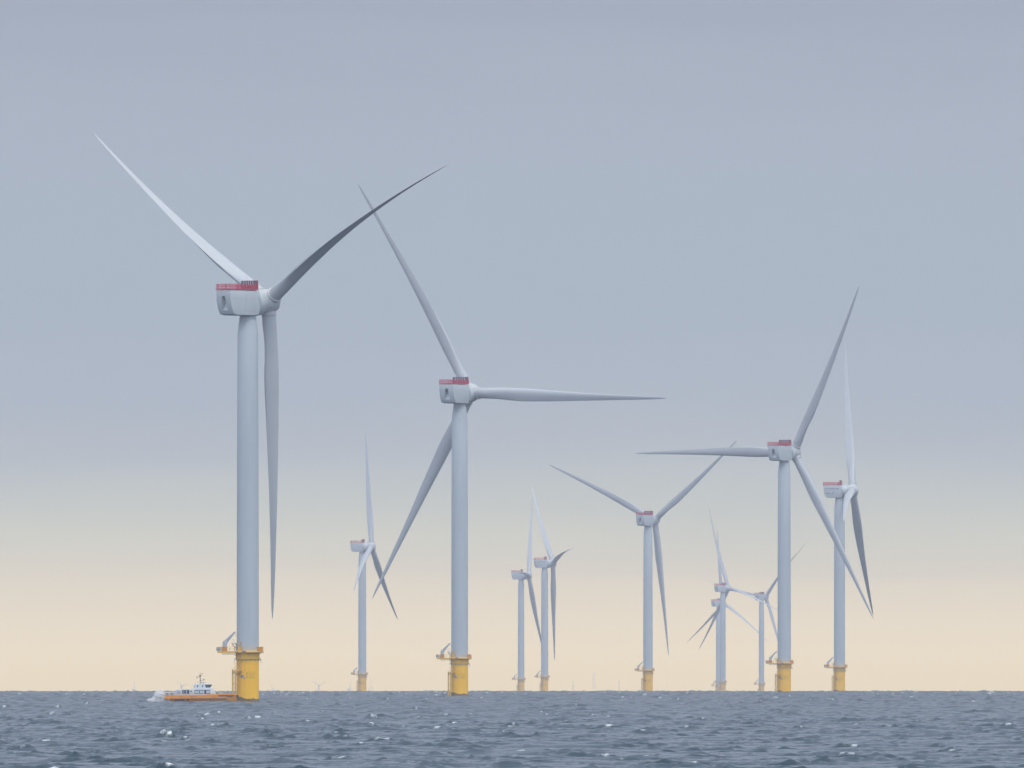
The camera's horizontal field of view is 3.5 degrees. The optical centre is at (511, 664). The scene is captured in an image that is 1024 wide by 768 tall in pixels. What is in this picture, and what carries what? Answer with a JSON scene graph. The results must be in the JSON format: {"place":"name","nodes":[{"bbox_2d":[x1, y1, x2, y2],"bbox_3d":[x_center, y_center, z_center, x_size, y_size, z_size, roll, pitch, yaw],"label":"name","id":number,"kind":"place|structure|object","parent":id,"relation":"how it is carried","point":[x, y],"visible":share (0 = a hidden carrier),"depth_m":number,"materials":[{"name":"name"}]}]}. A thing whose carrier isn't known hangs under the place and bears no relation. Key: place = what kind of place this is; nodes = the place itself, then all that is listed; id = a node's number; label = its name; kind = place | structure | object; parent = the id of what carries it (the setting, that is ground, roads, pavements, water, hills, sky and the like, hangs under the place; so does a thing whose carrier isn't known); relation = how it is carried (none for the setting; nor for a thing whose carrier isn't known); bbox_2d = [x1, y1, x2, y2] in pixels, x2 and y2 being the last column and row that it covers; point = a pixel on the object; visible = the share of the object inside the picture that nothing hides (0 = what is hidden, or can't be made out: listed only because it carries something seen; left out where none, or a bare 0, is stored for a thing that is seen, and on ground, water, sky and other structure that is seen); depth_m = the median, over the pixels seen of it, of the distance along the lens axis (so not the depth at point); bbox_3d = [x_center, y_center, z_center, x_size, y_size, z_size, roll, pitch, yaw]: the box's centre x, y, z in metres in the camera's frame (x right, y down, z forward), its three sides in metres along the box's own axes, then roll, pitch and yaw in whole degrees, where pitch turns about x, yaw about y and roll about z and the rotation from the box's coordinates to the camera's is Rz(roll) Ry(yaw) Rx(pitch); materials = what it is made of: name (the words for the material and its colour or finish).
{"place":"outdoors","nodes":[
{"label":"outdoors","id":0,"kind":"place"},
{"bbox_2d":[0,690,1023,767],"bbox_3d":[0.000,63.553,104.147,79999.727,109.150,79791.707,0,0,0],"label":"sea","id":1,"kind":"structure","parent":0,"point":[565,729],"depth_m":2610.70,"materials":[{"name":"liquid"}]},
{"bbox_2d":[148,689,167,701],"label":"spray","id":2,"kind":"object","parent":1,"relation":"on","point":[158,696],"visible":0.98,"depth_m":5265.71,"materials":[{"name":"white liquid"}]},
{"bbox_2d":[164,675,238,701],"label":"crew boat","id":3,"kind":"object","parent":1,"relation":"on","point":[201,692],"visible":1,"depth_m":5265.20,"materials":[{"name":"orange paint"}]},
{"bbox_2d":[94,133,446,700],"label":"wind turbine","id":4,"kind":"object","parent":1,"relation":"in","point":[251,302],"visible":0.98,"depth_m":5282.64,"materials":[{"name":"metal"}]},
{"bbox_2d":[350,433,397,690],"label":"wind turbine","id":5,"kind":"object","parent":1,"relation":"in","point":[364,549],"visible":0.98,"depth_m":14516.82,"materials":[{"name":"metal"}]},
{"bbox_2d":[358,185,664,695],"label":"wind turbine","id":6,"kind":"object","parent":1,"relation":"in","point":[463,394],"visible":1,"depth_m":6972.84,"materials":[{"name":"metal"}]},
{"bbox_2d":[511,497,540,690],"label":"wind turbine","id":7,"kind":"object","parent":1,"relation":"in","point":[521,576],"visible":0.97,"depth_m":17822.79,"materials":[{"name":"metal"}]},
{"bbox_2d":[532,488,573,690],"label":"wind turbine","id":8,"kind":"object","parent":1,"relation":"in","point":[544,563],"visible":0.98,"depth_m":16281.40,"materials":[{"name":"metal"}]},
{"bbox_2d":[548,440,736,690],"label":"wind turbine","id":9,"kind":"object","parent":1,"relation":"in","point":[647,520],"visible":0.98,"depth_m":12285.98,"materials":[{"name":"metal"}]},
{"bbox_2d":[687,533,767,690],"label":"wind turbine","id":10,"kind":"object","parent":1,"relation":"in","point":[715,603],"visible":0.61,"depth_m":22449.69,"materials":[{"name":"metal"}]},
{"bbox_2d":[699,508,777,690],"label":"wind turbine","id":11,"kind":"object","parent":1,"relation":"in","point":[725,588],"visible":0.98,"depth_m":19738.66,"materials":[{"name":"metal"}]},
{"bbox_2d":[634,287,873,691],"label":"wind turbine","id":12,"kind":"object","parent":1,"relation":"in","point":[783,452],"visible":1,"depth_m":8778.15,"materials":[{"name":"metal"}]},
{"bbox_2d":[705,545,804,690],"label":"wind turbine","id":13,"kind":"object","parent":1,"relation":"in","point":[761,596],"visible":0.88,"depth_m":21247.51,"materials":[{"name":"metal"}]},
{"bbox_2d":[823,343,872,691],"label":"wind turbine","id":14,"kind":"object","parent":1,"relation":"in","point":[843,495],"visible":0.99,"depth_m":10498.88,"materials":[{"name":"metal"}]},
{"bbox_2d":[0,0,1023,690],"label":"sky","id":15,"kind":"structure","parent":0,"point":[689,204],"materials":[{"name":"blue"}]}
]}

